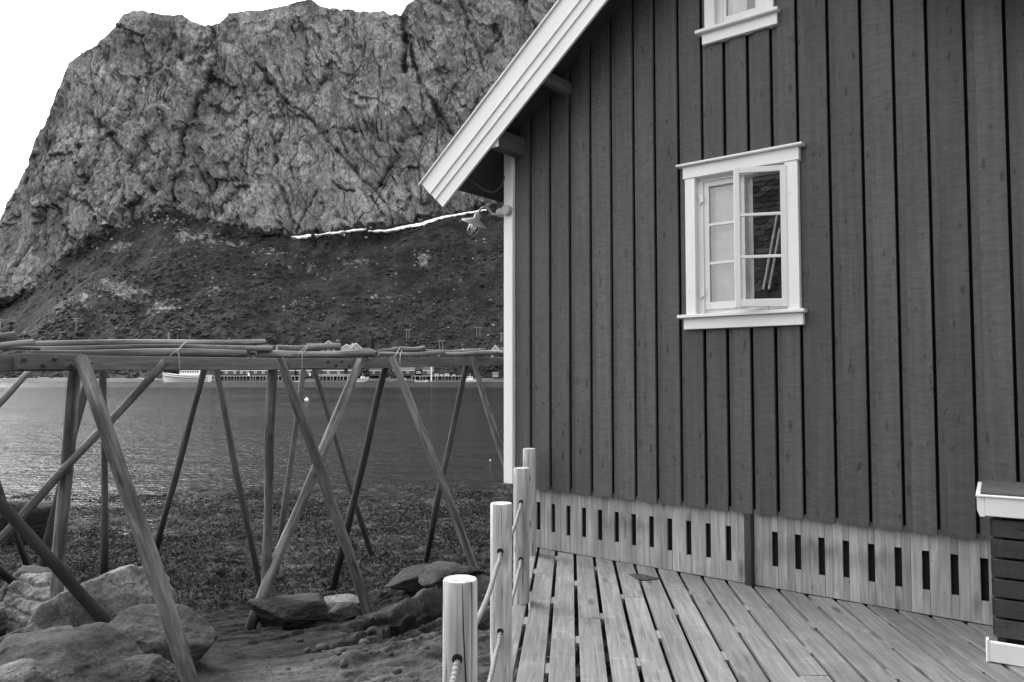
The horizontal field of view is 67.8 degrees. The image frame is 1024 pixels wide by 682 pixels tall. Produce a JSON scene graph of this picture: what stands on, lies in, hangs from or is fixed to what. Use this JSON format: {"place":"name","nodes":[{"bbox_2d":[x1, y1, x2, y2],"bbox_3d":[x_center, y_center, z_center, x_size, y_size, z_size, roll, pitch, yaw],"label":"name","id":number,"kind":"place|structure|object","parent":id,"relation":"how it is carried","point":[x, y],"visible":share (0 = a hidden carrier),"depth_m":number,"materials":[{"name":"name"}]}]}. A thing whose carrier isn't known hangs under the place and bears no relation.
{"place":"outdoors","nodes":[
{"label":"outdoors","id":0,"kind":"place"},
{"bbox_2d":[0,0,412,217],"label":"sky","id":1,"kind":"structure","parent":0,"point":[39,39],"materials":[{"name":"white"}]},
{"bbox_2d":[0,382,515,535],"bbox_3d":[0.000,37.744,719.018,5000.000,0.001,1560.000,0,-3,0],"label":"water","id":2,"kind":"structure","parent":0,"point":[149,424],"depth_m":41.23,"materials":[{"name":"black liquid"}]},
{"bbox_2d":[138,378,162,381],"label":"boat","id":3,"kind":"object","parent":2,"relation":"on","point":[155,380],"visible":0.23,"depth_m":553.36,"materials":[{"name":"white"}]},
{"bbox_2d":[162,370,211,381],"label":"boat","id":4,"kind":"object","parent":2,"relation":"on","point":[188,376],"visible":0.78,"depth_m":547.77,"materials":[{"name":"white"}]},
{"bbox_2d":[214,376,266,379],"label":"wharf","id":5,"kind":"structure","parent":2,"relation":"in","point":[244,377],"depth_m":569.35,"materials":[{"name":"grey wood"}]},
{"bbox_2d":[221,370,238,375],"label":"fishing cabin","id":6,"kind":"object","parent":5,"relation":"on","point":[229,372],"visible":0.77,"depth_m":572.45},
{"bbox_2d":[238,370,250,375],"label":"fishing cabin","id":7,"kind":"object","parent":5,"relation":"on","point":[244,372],"visible":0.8,"depth_m":572.44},
{"bbox_2d":[251,370,266,375],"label":"fishing cabin","id":8,"kind":"object","parent":5,"relation":"on","point":[258,372],"visible":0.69,"depth_m":572.45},
{"bbox_2d":[277,376,299,379],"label":"wharf","id":9,"kind":"structure","parent":2,"relation":"in","point":[293,377],"depth_m":569.35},
{"bbox_2d":[278,370,296,375],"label":"fishing cabin","id":10,"kind":"object","parent":9,"relation":"on","point":[293,372],"visible":0.14,"depth_m":572.49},
{"bbox_2d":[296,369,313,375],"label":"fishing cabin","id":11,"kind":"object","parent":9,"relation":"on","point":[309,372],"visible":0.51,"depth_m":572.45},
{"bbox_2d":[319,374,348,379],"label":"wharf","id":12,"kind":"structure","parent":2,"relation":"in","point":[333,377],"depth_m":569.35,"materials":[{"name":"grey wood"}]},
{"bbox_2d":[322,369,346,375],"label":"fishing cabin","id":13,"kind":"object","parent":12,"relation":"on","point":[331,372],"visible":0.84,"depth_m":572.49,"materials":[{"name":"grey wood"}]},
{"bbox_2d":[356,376,368,381],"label":"boat","id":14,"kind":"object","parent":2,"relation":"on","point":[363,379],"visible":0.76,"depth_m":558.26,"materials":[{"name":"white"}]},
{"bbox_2d":[391,378,414,381],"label":"boat","id":15,"kind":"object","parent":2,"relation":"on","point":[393,380],"visible":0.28,"depth_m":553.27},
{"bbox_2d":[411,376,430,379],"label":"wharf","id":16,"kind":"structure","parent":2,"relation":"in","point":[422,377],"depth_m":569.35,"materials":[{"name":"grey wood"}]},
{"bbox_2d":[393,367,422,375],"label":"fishing cabin","id":17,"kind":"object","parent":16,"relation":"on","point":[408,371],"visible":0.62,"depth_m":572.52,"materials":[{"name":"grey wood"}]},
{"bbox_2d":[432,376,460,379],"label":"wharf","id":18,"kind":"structure","parent":2,"relation":"in","point":[446,377],"depth_m":569.35,"materials":[{"name":"grey wood"}]},
{"bbox_2d":[415,367,434,375],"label":"fishing cabin","id":19,"kind":"object","parent":18,"relation":"on","point":[425,371],"visible":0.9,"depth_m":572.50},
{"bbox_2d":[466,376,475,381],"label":"boat","id":20,"kind":"object","parent":2,"relation":"on","point":[469,379],"visible":0.56,"depth_m":545.87,"materials":[{"name":"white"}]},
{"bbox_2d":[0,376,515,381],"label":"shore bank","id":21,"kind":"structure","parent":0,"point":[64,379],"depth_m":563.43,"materials":[{"name":"stone"}]},
{"bbox_2d":[368,378,389,381],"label":"boat","id":22,"kind":"object","parent":21,"relation":"on","point":[376,380],"visible":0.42,"depth_m":557.34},
{"bbox_2d":[0,0,556,377],"bbox_3d":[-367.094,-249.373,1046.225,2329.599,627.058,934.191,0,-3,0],"label":"mountain","id":23,"kind":"structure","parent":0,"point":[283,123],"depth_m":928.14,"materials":[{"name":"grey stone"}]},
{"bbox_2d":[0,207,515,378],"bbox_3d":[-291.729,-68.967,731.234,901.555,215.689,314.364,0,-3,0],"label":"shrubs","id":24,"kind":"object","parent":23,"relation":"on","point":[321,332],"visible":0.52,"depth_m":706.58,"materials":[{"name":"grey plant"}]},
{"bbox_2d":[16,206,501,377],"bbox_3d":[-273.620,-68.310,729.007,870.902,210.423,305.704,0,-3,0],"label":"scree","id":25,"kind":"structure","parent":23,"relation":"on","point":[176,220],"depth_m":776.35,"materials":[{"name":"stone"}]},
{"bbox_2d":[291,234,310,239],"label":"snow patch","id":26,"kind":"object","parent":23,"relation":"on","point":[306,237],"visible":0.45,"depth_m":869.04,"materials":[{"name":"white snow"}]},
{"bbox_2d":[320,341,338,350],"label":"house","id":27,"kind":"structure","parent":23,"relation":"on","point":[329,350],"depth_m":585.32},
{"bbox_2d":[315,229,364,236],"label":"snow patch","id":28,"kind":"object","parent":23,"relation":"on","point":[342,233],"visible":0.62,"depth_m":863.59,"materials":[{"name":"white snow"}]},
{"bbox_2d":[341,344,354,350],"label":"house","id":29,"kind":"structure","parent":23,"relation":"on","point":[346,347],"depth_m":580.39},
{"bbox_2d":[350,343,361,349],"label":"house","id":30,"kind":"structure","parent":23,"relation":"on","point":[356,346],"depth_m":600.82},
{"bbox_2d":[369,337,374,356],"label":"spruce tree","id":31,"kind":"object","parent":23,"relation":"on","point":[372,343],"visible":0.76,"depth_m":622.35,"materials":[{"name":"plant"}]},
{"bbox_2d":[369,368,380,375],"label":"fishing cabin","id":32,"kind":"object","parent":23,"relation":"on","point":[375,371],"visible":0.41,"depth_m":572.49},
{"bbox_2d":[368,209,485,232],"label":"snow patch","id":33,"kind":"object","parent":23,"relation":"on","point":[420,224],"visible":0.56,"depth_m":865.64,"materials":[{"name":"white snow"}]},
{"bbox_2d":[491,345,501,357],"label":"house","id":34,"kind":"structure","parent":23,"relation":"on","point":[496,347],"depth_m":575.52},
{"bbox_2d":[0,479,991,681],"bbox_3d":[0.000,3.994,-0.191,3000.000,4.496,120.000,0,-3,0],"label":"shore ground","id":35,"kind":"structure","parent":0,"point":[238,651],"depth_m":10.65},
{"bbox_2d":[0,601,10,636],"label":"boulder","id":36,"kind":"object","parent":35,"relation":"on","point":[4,619],"visible":0.2,"depth_m":7.34,"materials":[{"name":"stone"}]},
{"bbox_2d":[0,622,41,643],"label":"boulder","id":37,"kind":"object","parent":35,"relation":"on","point":[32,627],"visible":0.2,"depth_m":6.61,"materials":[{"name":"stone"}]},
{"bbox_2d":[0,658,45,681],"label":"boulder","id":38,"kind":"object","parent":35,"relation":"on","point":[26,670],"visible":1,"depth_m":5.29,"materials":[{"name":"stone"}]},
{"bbox_2d":[0,565,50,601],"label":"boulder","id":39,"kind":"object","parent":35,"relation":"on","point":[24,569],"visible":0.26,"depth_m":8.41,"materials":[{"name":"stone"}]},
{"bbox_2d":[0,500,52,542],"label":"boulder","id":40,"kind":"object","parent":35,"relation":"on","point":[36,520],"visible":0.36,"depth_m":15.11,"materials":[{"name":"stone"}]},
{"bbox_2d":[3,572,66,633],"bbox_3d":[-4.624,2.762,7.633,0.825,0.881,0.771,-2,-3,29],"label":"boulder","id":41,"kind":"object","parent":35,"relation":"on","point":[26,593],"visible":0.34,"depth_m":7.39,"materials":[{"name":"stone"}]},
{"bbox_2d":[40,625,73,630],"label":"boulder","id":42,"kind":"object","parent":35,"relation":"on","point":[60,626],"visible":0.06,"depth_m":6.62,"materials":[{"name":"stone"}]},
{"bbox_2d":[45,613,80,628],"bbox_3d":[-3.957,2.700,6.936,0.412,0.512,0.451,-1,-3,23],"label":"boulder","id":43,"kind":"object","parent":35,"relation":"on","point":[58,619],"visible":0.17,"depth_m":6.84,"materials":[{"name":"stone"}]},
{"bbox_2d":[0,622,143,681],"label":"boulder","id":44,"kind":"object","parent":35,"relation":"on","point":[98,652],"visible":0.82,"depth_m":5.81,"materials":[{"name":"stone"}]},
{"bbox_2d":[26,564,177,629],"bbox_3d":[-3.997,2.636,7.423,1.204,0.950,1.124,0,-3,0],"label":"boulder","id":45,"kind":"object","parent":35,"relation":"on","point":[114,593],"visible":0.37,"depth_m":7.04,"materials":[{"name":"stone"}]},
{"bbox_2d":[124,654,179,681],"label":"boulder","id":46,"kind":"object","parent":35,"relation":"on","point":[149,668],"visible":0.7,"depth_m":5.91,"materials":[{"name":"stone"}]},
{"bbox_2d":[108,604,218,666],"bbox_3d":[-3.126,2.713,6.630,1.057,0.748,0.836,0,-3,0],"label":"boulder","id":47,"kind":"object","parent":35,"relation":"on","point":[141,625],"visible":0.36,"depth_m":6.57,"materials":[{"name":"stone"}]},
{"bbox_2d":[0,491,512,609],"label":"seaweed","id":48,"kind":"object","parent":35,"relation":"on","point":[174,575],"visible":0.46,"depth_m":14.85,"materials":[{"name":"plant"}]},
{"bbox_2d":[0,353,515,681],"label":"drying rack","id":49,"kind":"object","parent":35,"relation":"on","point":[79,368],"visible":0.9,"depth_m":8.73,"materials":[{"name":"wood"}]},
{"bbox_2d":[0,331,16,342],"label":"pole","id":50,"kind":"object","parent":49,"relation":"on","point":[8,336],"visible":0.98,"depth_m":7.12,"materials":[{"name":"grey wood"}]},
{"bbox_2d":[0,339,34,347],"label":"pole","id":51,"kind":"object","parent":49,"relation":"on","point":[17,343],"visible":1,"depth_m":6.60,"materials":[{"name":"grey wood"}]},
{"bbox_2d":[0,346,40,349],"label":"pole","id":52,"kind":"object","parent":49,"relation":"on","point":[24,348],"visible":0.91,"depth_m":6.84,"materials":[{"name":"grey wood"}]},
{"bbox_2d":[28,348,246,357],"bbox_3d":[-3.741,0.131,7.857,0.100,0.140,2.215,-2,-3,38],"label":"pole","id":53,"kind":"object","parent":49,"relation":"on","point":[190,352],"visible":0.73,"depth_m":7.88,"materials":[{"name":"grey wood"}]},
{"bbox_2d":[27,339,265,345],"bbox_3d":[-4.186,0.021,9.008,0.090,0.191,2.740,-3,-4,43],"label":"pole","id":54,"kind":"object","parent":49,"relation":"on","point":[141,341],"visible":0.82,"depth_m":8.86,"materials":[{"name":"grey wood"}]},
{"bbox_2d":[37,344,272,350],"bbox_3d":[-3.736,0.088,8.255,0.083,0.152,2.541,-2,-4,41],"label":"pole","id":55,"kind":"object","parent":49,"relation":"on","point":[198,346],"visible":0.69,"depth_m":8.14,"materials":[{"name":"grey wood"}]},
{"bbox_2d":[169,342,185,368],"bbox_3d":[-3.581,0.142,8.171,0.106,0.324,1.090,1,-3,-20],"label":"lashing","id":56,"kind":"object","parent":55,"relation":"attached to","point":[178,353],"visible":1,"depth_m":7.69,"materials":[{"name":"grey fabric"}]},
{"bbox_2d":[254,349,373,357],"bbox_3d":[-2.474,0.158,9.705,1.673,0.146,0.113,3,-4,-45],"label":"pole","id":57,"kind":"object","parent":49,"relation":"on","point":[311,354],"visible":0.9,"depth_m":9.62,"materials":[{"name":"grey wood"}]},
{"bbox_2d":[358,348,377,356],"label":"pole","id":58,"kind":"object","parent":49,"relation":"on","point":[375,353],"visible":0.46,"depth_m":10.59,"materials":[{"name":"grey wood"}]},
{"bbox_2d":[377,347,397,351],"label":"pole","id":59,"kind":"object","parent":49,"relation":"on","point":[394,349],"visible":0.69,"depth_m":11.13,"materials":[{"name":"grey wood"}]},
{"bbox_2d":[393,346,425,351],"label":"pole","id":60,"kind":"object","parent":59,"relation":"attached to","point":[414,349],"visible":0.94,"depth_m":11.42,"materials":[{"name":"grey wood"}]},
{"bbox_2d":[377,350,445,356],"bbox_3d":[-1.482,0.174,11.355,1.237,0.124,0.077,3,-4,-45],"label":"pole","id":61,"kind":"object","parent":49,"relation":"on","point":[425,353],"visible":0.95,"depth_m":11.34,"materials":[{"name":"grey wood"}]},
{"bbox_2d":[422,348,485,351],"bbox_3d":[-0.918,0.157,12.359,1.307,0.105,0.074,3,-4,-43],"label":"pole","id":62,"kind":"object","parent":49,"relation":"on","point":[467,350],"visible":0.6,"depth_m":12.42,"materials":[{"name":"grey wood"}]},
{"bbox_2d":[438,350,503,356],"bbox_3d":[-0.655,0.203,12.505,0.095,0.133,1.420,-3,-4,43],"label":"pole","id":63,"kind":"object","parent":49,"relation":"on","point":[475,353],"visible":0.92,"depth_m":12.47,"materials":[{"name":"grey wood"}]},
{"bbox_2d":[492,353,515,357],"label":"pole","id":64,"kind":"object","parent":49,"relation":"on","point":[495,356],"visible":0.12,"depth_m":13.21,"materials":[{"name":"grey wood"}]},
{"bbox_2d":[247,593,329,629],"bbox_3d":[-2.545,3.191,8.909,1.086,0.390,0.636,0,-3,0],"label":"boulder","id":65,"kind":"object","parent":35,"relation":"on","point":[299,611],"visible":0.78,"depth_m":8.76,"materials":[{"name":"stone"}]},
{"bbox_2d":[205,612,433,681],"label":"pebbles","id":66,"kind":"object","parent":35,"relation":"on","point":[322,647],"visible":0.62,"depth_m":7.13,"materials":[{"name":"stone"}]},
{"bbox_2d":[325,602,362,621],"bbox_3d":[-1.959,3.157,8.889,0.474,0.227,0.444,0,-3,0],"label":"boulder","id":67,"kind":"object","parent":35,"relation":"on","point":[340,611],"visible":0.9,"depth_m":8.75,"materials":[{"name":"stone"}]},
{"bbox_2d":[324,594,360,608],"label":"boulder","id":68,"kind":"object","parent":67,"relation":"on","point":[331,601],"visible":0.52,"depth_m":9.03,"materials":[{"name":"stone"}]},
{"bbox_2d":[384,564,427,591],"bbox_3d":[-1.173,2.940,9.509,0.792,0.287,0.557,0,-3,0],"label":"boulder","id":69,"kind":"object","parent":35,"relation":"on","point":[405,579],"visible":0.54,"depth_m":9.28,"materials":[{"name":"stone"}]},
{"bbox_2d":[418,561,483,588],"bbox_3d":[-0.731,2.787,9.071,0.805,0.327,0.696,0,-3,0],"label":"boulder","id":70,"kind":"object","parent":35,"relation":"on","point":[433,574],"visible":0.76,"depth_m":8.90,"materials":[{"name":"stone"}]},
{"bbox_2d":[418,0,1023,626],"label":"cabin","id":71,"kind":"object","parent":35,"relation":"on","point":[762,292],"visible":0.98,"depth_m":5.68,"materials":[{"name":"wood"}]},
{"bbox_2d":[462,205,511,235],"bbox_3d":[-0.212,-1.187,7.421,0.611,0.276,0.271,-2,-3,32],"label":"wall lamp","id":72,"kind":"object","parent":71,"relation":"attached to","point":[475,221],"visible":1,"depth_m":7.42,"materials":[{"name":"metal"}]},
{"bbox_2d":[695,0,779,46],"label":"window","id":73,"kind":"structure","parent":71,"relation":"in","point":[724,20],"depth_m":5.93,"materials":[{"name":"white paint"}]},
{"bbox_2d":[676,141,807,329],"bbox_3d":[1.725,-0.764,5.803,0.990,1.322,0.314,-2,-3,38],"label":"window","id":74,"kind":"structure","parent":71,"relation":"in","point":[719,214],"depth_m":5.88,"materials":[{"name":"white paint"}]},
{"bbox_2d":[512,548,1023,681],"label":"wooden deck","id":75,"kind":"structure","parent":35,"relation":"on","point":[788,636],"depth_m":4.59,"materials":[{"name":"grey wood"}]},
{"bbox_2d":[443,574,476,681],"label":"rail post","id":76,"kind":"object","parent":75,"relation":"on","point":[460,617],"visible":0.97,"depth_m":2.33,"materials":[{"name":"grey wood"}]},
{"bbox_2d":[449,476,529,681],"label":"rope","id":77,"kind":"object","parent":76,"relation":"attached to","point":[457,664],"visible":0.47,"depth_m":3.19,"materials":[{"name":"white fabric"}]},
{"bbox_2d":[487,520,529,681],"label":"rope","id":78,"kind":"object","parent":76,"relation":"attached to","point":[494,659],"visible":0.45,"depth_m":3.66,"materials":[{"name":"white fabric"}]},
{"bbox_2d":[490,501,512,681],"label":"rail post","id":79,"kind":"object","parent":75,"relation":"on","point":[501,541],"visible":0.94,"depth_m":3.76,"materials":[{"name":"grey wood"}]},
{"bbox_2d":[513,467,529,603],"bbox_3d":[0.066,1.345,5.291,0.112,0.921,0.113,0,-3,0],"label":"rail post","id":80,"kind":"object","parent":75,"relation":"on","point":[521,547],"visible":0.98,"depth_m":5.25,"materials":[{"name":"grey wood"}]},
{"bbox_2d":[523,448,535,554],"bbox_3d":[0.154,1.415,6.740,0.116,0.921,0.117,0,-3,0],"label":"rail post","id":81,"kind":"object","parent":75,"relation":"on","point":[529,458],"visible":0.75,"depth_m":6.70,"materials":[{"name":"grey wood"}]},
{"bbox_2d":[976,480,1023,666],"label":"storage box","id":82,"kind":"object","parent":75,"relation":"on","point":[1000,504],"visible":1,"depth_m":4.15,"materials":[{"name":"wood"}]},
{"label":"lashing","id":83,"kind":"object","parent":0,"visible":0},
{"bbox_2d":[275,343,340,350],"bbox_3d":[-2.635,0.082,9.908,0.898,0.133,0.108,3,-4,-43],"label":"pole","id":84,"kind":"object","parent":83,"relation":"attached to","point":[325,346],"visible":0.91,"depth_m":9.89,"materials":[{"name":"grey wood"}]}
]}

